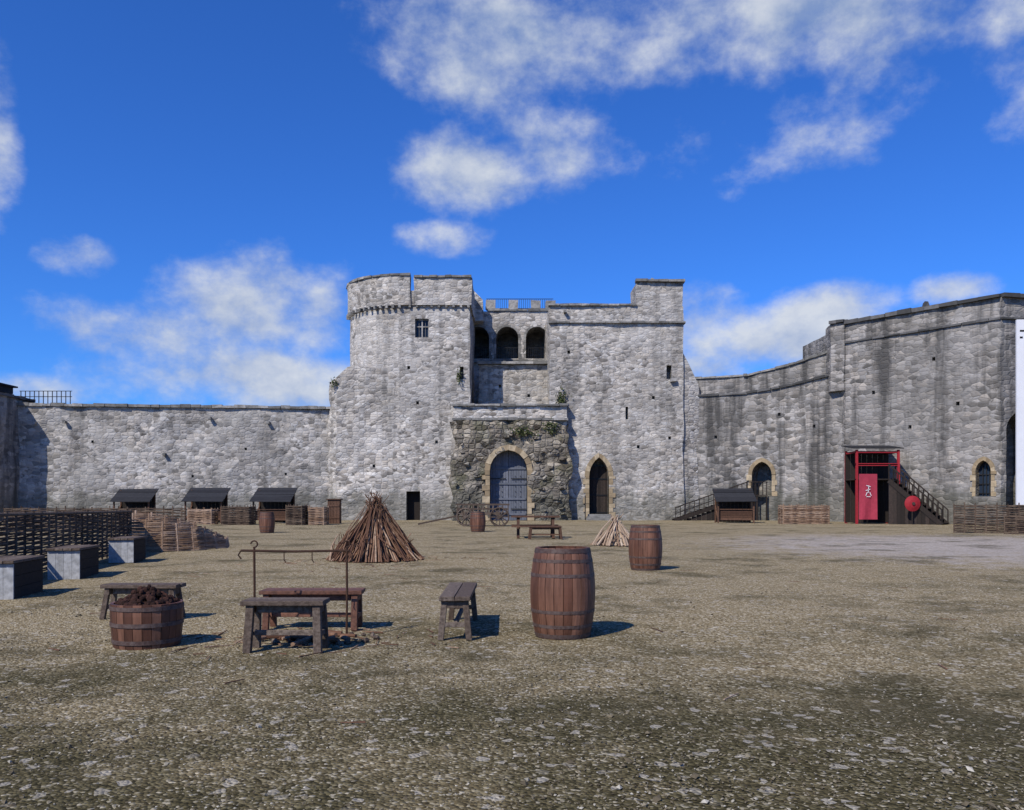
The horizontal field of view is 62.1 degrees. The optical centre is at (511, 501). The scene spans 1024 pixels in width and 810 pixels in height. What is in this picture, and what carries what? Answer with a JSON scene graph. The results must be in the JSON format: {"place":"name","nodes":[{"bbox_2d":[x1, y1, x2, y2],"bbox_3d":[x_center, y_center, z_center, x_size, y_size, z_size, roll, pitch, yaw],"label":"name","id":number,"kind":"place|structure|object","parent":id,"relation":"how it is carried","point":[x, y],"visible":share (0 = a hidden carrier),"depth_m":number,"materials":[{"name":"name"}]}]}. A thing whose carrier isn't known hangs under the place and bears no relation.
{"place":"outdoors","nodes":[
{"label":"outdoors","id":0,"kind":"place"},
{"bbox_2d":[18,406,328,520],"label":"castle curtain wall","id":1,"kind":"structure","parent":0,"point":[93,457],"depth_m":67.43,"materials":[{"name":"grey stone"}]},
{"bbox_2d":[17,402,327,455],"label":"wall coping","id":2,"kind":"object","parent":1,"relation":"on","point":[166,406],"depth_m":67.31,"materials":[{"name":"stone"}]},
{"bbox_2d":[0,520,1023,809],"bbox_3d":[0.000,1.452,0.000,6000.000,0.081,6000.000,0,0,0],"label":"ground","id":3,"kind":"structure","parent":0,"point":[832,562],"depth_m":6.91,"materials":[{"name":"grey gravel"}]},
{"bbox_2d":[0,555,44,599],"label":"box seat","id":4,"kind":"object","parent":3,"relation":"on","point":[21,576],"visible":0.98,"depth_m":12.89,"materials":[{"name":"grey wood"}]},
{"bbox_2d":[0,383,71,520],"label":"castle corner bastion","id":5,"kind":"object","parent":3,"relation":"on","point":[9,429],"visible":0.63,"depth_m":65.25,"materials":[{"name":"stone"}]},
{"bbox_2d":[0,509,131,570],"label":"wattle fence","id":6,"kind":"object","parent":3,"relation":"on","point":[69,536],"visible":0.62,"depth_m":18.48,"materials":[{"name":"brown wicker"}]},
{"bbox_2d":[46,545,99,579],"bbox_3d":[-8.501,1.156,16.500,0.593,0.588,1.333,0,0,-11],"label":"box seat","id":7,"kind":"object","parent":3,"relation":"on","point":[73,562],"visible":1,"depth_m":15.92,"materials":[{"name":"grey wood"}]},
{"bbox_2d":[3,506,185,531],"bbox_3d":[-19.937,0.826,40.509,9.230,1.308,0.108,0,0,6],"label":"wattle fence","id":8,"kind":"object","parent":3,"relation":"on","point":[47,509],"visible":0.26,"depth_m":40.52,"materials":[{"name":"brown wicker"}]},
{"bbox_2d":[107,536,146,562],"bbox_3d":[-9.450,1.156,20.900,0.595,0.588,1.333,0,0,-11],"label":"box seat","id":9,"kind":"object","parent":3,"relation":"on","point":[127,549],"visible":1,"depth_m":20.32,"materials":[{"name":"grey wood"}]},
{"bbox_2d":[110,489,158,517],"bbox_3d":[-27.301,0.232,61.508,2.786,2.436,2.064,0,0,-6],"label":"market stall","id":10,"kind":"object","parent":3,"relation":"on","point":[135,498],"visible":0.59,"depth_m":61.79,"materials":[{"name":"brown wood"}]},
{"bbox_2d":[99,583,185,619],"bbox_3d":[-4.596,1.236,10.600,0.957,0.439,0.313,0,0,0],"label":"wooden bench","id":11,"kind":"object","parent":3,"relation":"on","point":[115,589],"visible":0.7,"depth_m":10.50,"materials":[{"name":"grey wood"}]},
{"bbox_2d":[109,584,183,649],"bbox_3d":[-3.690,1.142,8.600,0.700,0.615,0.700,0,0,0],"label":"peat tub","id":12,"kind":"object","parent":3,"relation":"on","point":[149,617],"visible":1,"depth_m":8.34,"materials":[{"name":"brown wood"}]},
{"bbox_2d":[128,519,227,551],"bbox_3d":[-9.906,0.978,25.480,3.018,1.018,0.658,0,0,-39],"label":"wattle fence","id":13,"kind":"object","parent":3,"relation":"on","point":[187,537],"visible":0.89,"depth_m":25.16,"materials":[{"name":"brown wicker"}]},
{"bbox_2d":[132,513,228,549],"bbox_3d":[-10.064,0.908,26.037,3.016,1.157,0.668,0,0,-39],"label":"wattle fence","id":14,"kind":"object","parent":3,"relation":"on","point":[149,517],"visible":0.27,"depth_m":25.61,"materials":[{"name":"brown wicker"}]},
{"bbox_2d":[134,510,229,545],"bbox_3d":[-10.268,0.871,26.691,3.015,1.231,0.672,0,0,-38],"label":"wattle fence","id":15,"kind":"object","parent":3,"relation":"on","point":[168,518],"visible":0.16,"depth_m":26.50,"materials":[{"name":"brown wicker"}]},
{"bbox_2d":[187,507,217,524],"bbox_3d":[-19.800,0.909,54.500,1.718,1.142,1.118,0,0,0],"label":"wicker hurdle crate","id":16,"kind":"object","parent":3,"relation":"on","point":[198,516],"visible":0.92,"depth_m":53.98,"materials":[{"name":"brown wicker"}]},
{"bbox_2d":[181,488,230,522],"bbox_3d":[-21.000,0.227,58.392,2.789,2.446,2.090,0,0,-3],"label":"market stall","id":17,"kind":"object","parent":3,"relation":"on","point":[206,498],"visible":0.6,"depth_m":58.66,"materials":[{"name":"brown wood"}]},
{"bbox_2d":[221,505,255,524],"bbox_3d":[-17.500,0.826,54.400,1.918,1.309,1.318,0,0,0],"label":"wicker hurdle crate","id":18,"kind":"object","parent":3,"relation":"on","point":[244,515],"visible":1,"depth_m":53.79,"materials":[{"name":"brown wicker"}]},
{"bbox_2d":[259,512,274,532],"bbox_3d":[-11.500,0.960,39.901,0.720,0.980,0.720,0,0,0],"label":"wooden barrel","id":19,"kind":"object","parent":3,"relation":"on","point":[266,522],"visible":0.98,"depth_m":39.62,"materials":[{"name":"brown wood"}]},
{"bbox_2d":[249,488,297,521],"bbox_3d":[-16.301,0.224,58.197,2.787,2.451,2.075,0,0,0],"label":"market stall","id":20,"kind":"object","parent":3,"relation":"on","point":[276,501],"visible":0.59,"depth_m":58.35,"materials":[{"name":"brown wood"}]},
{"bbox_2d":[240,597,329,652],"bbox_3d":[-2.206,1.200,8.300,0.802,0.508,0.366,0,0,0],"label":"wooden bench","id":21,"kind":"object","parent":3,"relation":"on","point":[257,607],"visible":0.99,"depth_m":8.21,"materials":[{"name":"grey wood"}]},
{"bbox_2d":[238,540,352,633],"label":"cooking spit","id":22,"kind":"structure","parent":3,"relation":"on","point":[346,550],"depth_m":9.09,"materials":[{"name":"metal"}]},
{"bbox_2d":[286,504,307,524],"bbox_3d":[-13.750,0.802,54.400,1.218,1.356,1.318,0,0,0],"label":"wicker hurdle crate","id":23,"kind":"object","parent":3,"relation":"on","point":[297,515],"visible":0.94,"depth_m":53.80,"materials":[{"name":"brown wicker"}]},
{"bbox_2d":[259,588,365,630],"bbox_3d":[-2.277,1.225,9.750,1.166,0.455,0.382,0,0,0],"label":"wooden bench","id":24,"kind":"object","parent":3,"relation":"on","point":[355,614],"visible":0.79,"depth_m":9.64,"materials":[{"name":"red wood"}]},
{"bbox_2d":[308,505,328,524],"bbox_3d":[-12.450,0.852,54.750,1.217,1.255,1.218,0,0,0],"label":"wicker hurdle crate","id":25,"kind":"object","parent":3,"relation":"on","point":[316,515],"visible":0.98,"depth_m":54.19,"materials":[{"name":"brown wicker"}]},
{"bbox_2d":[261,630,379,646],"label":"campfire logs","id":26,"kind":"object","parent":3,"relation":"on","point":[334,635],"visible":0.63,"depth_m":8.80,"materials":[{"name":"brown wood"}]},
{"bbox_2d":[326,499,342,523],"bbox_3d":[-11.900,0.620,57.000,0.950,1.670,0.850,0,0,0],"label":"storage locker","id":27,"kind":"object","parent":3,"relation":"on","point":[334,505],"visible":0.92,"depth_m":56.65,"materials":[{"name":"brown wood"}]},
{"bbox_2d":[325,490,423,562],"bbox_3d":[-3.416,0.591,21.286,2.427,1.780,2.434,0,0,0],"label":"brushwood heap","id":28,"kind":"object","parent":3,"relation":"on","point":[374,535],"visible":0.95,"depth_m":20.84,"materials":[{"name":"brown wood"}]},
{"bbox_2d":[437,582,477,640],"bbox_3d":[-0.600,1.221,9.677,0.362,0.467,1.617,0,0,0],"label":"wooden bench","id":29,"kind":"object","parent":3,"relation":"on","point":[456,595],"visible":1,"depth_m":8.92,"materials":[{"name":"grey wood"}]},
{"bbox_2d":[418,504,509,525],"bbox_3d":[-2.906,0.796,51.500,5.512,1.393,1.540,0,0,0],"label":"wooden cart","id":30,"kind":"object","parent":3,"relation":"on","point":[468,511],"visible":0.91,"depth_m":50.88,"materials":[{"name":"brown wood"}]},
{"bbox_2d":[470,512,485,531],"bbox_3d":[-1.661,0.960,41.299,0.762,0.980,0.766,0,0,0],"label":"wooden barrel","id":31,"kind":"object","parent":3,"relation":"on","point":[477,521],"visible":0.99,"depth_m":40.99,"materials":[{"name":"brown wood"}]},
{"bbox_2d":[327,273,698,520],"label":"castle gatehouse","id":32,"kind":"object","parent":3,"relation":"on","point":[405,409],"visible":0.92,"depth_m":67.45,"materials":[{"name":"grey stone"}]},
{"bbox_2d":[330,377,337,386],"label":"ivy plant","id":33,"kind":"object","parent":32,"relation":"attached to","point":[334,383],"visible":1,"depth_m":67.59,"materials":[{"name":"green plant"}]},
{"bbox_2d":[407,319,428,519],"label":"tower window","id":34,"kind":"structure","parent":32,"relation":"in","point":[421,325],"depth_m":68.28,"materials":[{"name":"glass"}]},
{"bbox_2d":[456,366,462,384],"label":"ivy plant","id":35,"kind":"object","parent":32,"relation":"attached to","point":[458,375],"visible":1,"depth_m":67.18,"materials":[{"name":"green plant"}]},
{"bbox_2d":[458,430,468,440],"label":"ivy plant","id":36,"kind":"object","parent":32,"relation":"attached to","point":[462,434],"visible":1,"depth_m":66.20,"materials":[{"name":"green plant"}]},
{"bbox_2d":[490,451,526,519],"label":"gate door","id":37,"kind":"structure","parent":32,"relation":"in","point":[501,467],"depth_m":67.10,"materials":[{"name":"grey paint"}]},
{"bbox_2d":[508,427,538,441],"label":"ivy plant","id":38,"kind":"object","parent":32,"relation":"attached to","point":[521,432],"visible":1,"depth_m":65.95,"materials":[{"name":"green plant"}]},
{"bbox_2d":[545,417,561,434],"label":"ivy plant","id":39,"kind":"object","parent":32,"relation":"attached to","point":[551,429],"visible":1,"depth_m":66.05,"materials":[{"name":"green plant"}]},
{"bbox_2d":[555,383,571,411],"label":"ivy plant","id":40,"kind":"object","parent":32,"relation":"attached to","point":[560,400],"visible":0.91,"depth_m":67.16,"materials":[{"name":"green plant"}]},
{"bbox_2d":[585,467,611,520],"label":"side door","id":41,"kind":"structure","parent":32,"relation":"in","point":[598,476],"depth_m":68.28,"materials":[{"name":"brown wood"}]},
{"bbox_2d":[49,544,981,722],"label":"twigs","id":42,"kind":"object","parent":3,"relation":"on","point":[355,640],"visible":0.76,"depth_m":8.77,"materials":[{"name":"brown wood"}]},
{"bbox_2d":[511,516,559,538],"bbox_3d":[0.950,1.013,34.600,1.956,0.912,1.969,0,0,0],"label":"picnic table","id":43,"kind":"object","parent":3,"relation":"on","point":[518,525],"visible":0.86,"depth_m":34.16,"materials":[{"name":"brown wood"}]},
{"bbox_2d":[528,526,562,538],"bbox_3d":[1.300,1.203,33.200,1.329,0.509,0.340,0,0,-6],"label":"wooden bench","id":44,"kind":"object","parent":3,"relation":"on","point":[530,534],"visible":1,"depth_m":33.10,"materials":[{"name":"brown wood"}]},
{"bbox_2d":[530,546,594,639],"bbox_3d":[0.550,0.970,9.220,0.704,0.960,0.700,0,0,0],"label":"wooden barrel","id":45,"kind":"object","parent":3,"relation":"on","point":[562,591],"visible":1,"depth_m":8.93,"materials":[{"name":"brown wood"}]},
{"bbox_2d":[590,514,629,546],"bbox_3d":[3.447,0.929,28.285,1.690,1.086,1.720,0,0,0],"label":"log heap","id":46,"kind":"object","parent":3,"relation":"on","point":[616,533],"visible":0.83,"depth_m":28.03,"materials":[{"name":"beige wood"}]},
{"bbox_2d":[628,525,661,570],"bbox_3d":[2.840,0.970,18.100,0.716,0.960,0.710,0,0,0],"label":"wooden barrel","id":47,"kind":"object","parent":3,"relation":"on","point":[645,550],"visible":1,"depth_m":17.81,"materials":[{"name":"brown wood"}]},
{"bbox_2d":[672,481,767,520],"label":"timber staircase","id":48,"kind":"structure","parent":3,"relation":"on","point":[709,515],"depth_m":65.72,"materials":[{"name":"brown wood"}]},
{"bbox_2d":[712,488,756,522],"bbox_3d":[15.401,0.232,58.896,2.787,2.435,2.075,0,0,6],"label":"market stall","id":49,"kind":"object","parent":3,"relation":"on","point":[732,504],"visible":0.97,"depth_m":58.63,"materials":[{"name":"brown wood"}]},
{"bbox_2d":[778,504,829,523],"bbox_3d":[19.400,0.800,56.650,3.118,1.360,1.418,0,0,0],"label":"fence","id":50,"kind":"object","parent":3,"relation":"on","point":[796,513],"visible":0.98,"depth_m":55.98,"materials":[{"name":"brown wicker"}]},
{"bbox_2d":[841,445,948,524],"bbox_3d":[25.130,-1.153,55.626,5.300,5.432,5.012,0,0,0],"label":"red entrance porch","id":51,"kind":"object","parent":3,"relation":"on","point":[878,495],"visible":0.99,"depth_m":55.99,"materials":[{"name":"paint"}]},
{"bbox_2d":[803,292,1023,523],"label":"castle corner tower","id":52,"kind":"structure","parent":3,"relation":"on","point":[929,389],"depth_m":56.06,"materials":[{"name":"stone"}]},
{"bbox_2d":[953,502,1023,532],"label":"wattle fence","id":53,"kind":"object","parent":3,"relation":"on","point":[996,513],"visible":0.85,"depth_m":39.76,"materials":[{"name":"brown wicker"}]},
{"bbox_2d":[1004,513,1023,533],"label":"wattle fence","id":54,"kind":"object","parent":3,"relation":"on","point":[1010,524],"visible":0.96,"depth_m":37.65,"materials":[{"name":"brown wicker"}]},
{"bbox_2d":[1016,319,1023,510],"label":"information board","id":55,"kind":"object","parent":3,"relation":"on","point":[1020,411],"visible":0.88,"depth_m":44.94,"materials":[{"name":"white paint"}]},
{"bbox_2d":[0,0,1023,406],"label":"sky","id":56,"kind":"structure","parent":0,"point":[193,193],"materials":[{"name":"blue"}]},
{"bbox_2d":[697,377,842,521],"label":"castle curtain wall","id":57,"kind":"structure","parent":0,"point":[786,443],"depth_m":65.68,"materials":[{"name":"grey stone"}]},
{"bbox_2d":[696,354,825,394],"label":"wall parapet","id":58,"kind":"structure","parent":57,"relation":"on","point":[808,369],"depth_m":66.53,"materials":[{"name":"grey stone"}]},
{"bbox_2d":[695,350,826,378],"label":"parapet coping","id":59,"kind":"object","parent":58,"relation":"on","point":[793,363],"visible":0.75,"depth_m":66.12,"materials":[{"name":"stone"}]},
{"bbox_2d":[698,374,827,396],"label":"wall ledge","id":60,"kind":"object","parent":57,"relation":"attached to","point":[776,387],"depth_m":66.00,"materials":[{"name":"grey stone"}]}
]}

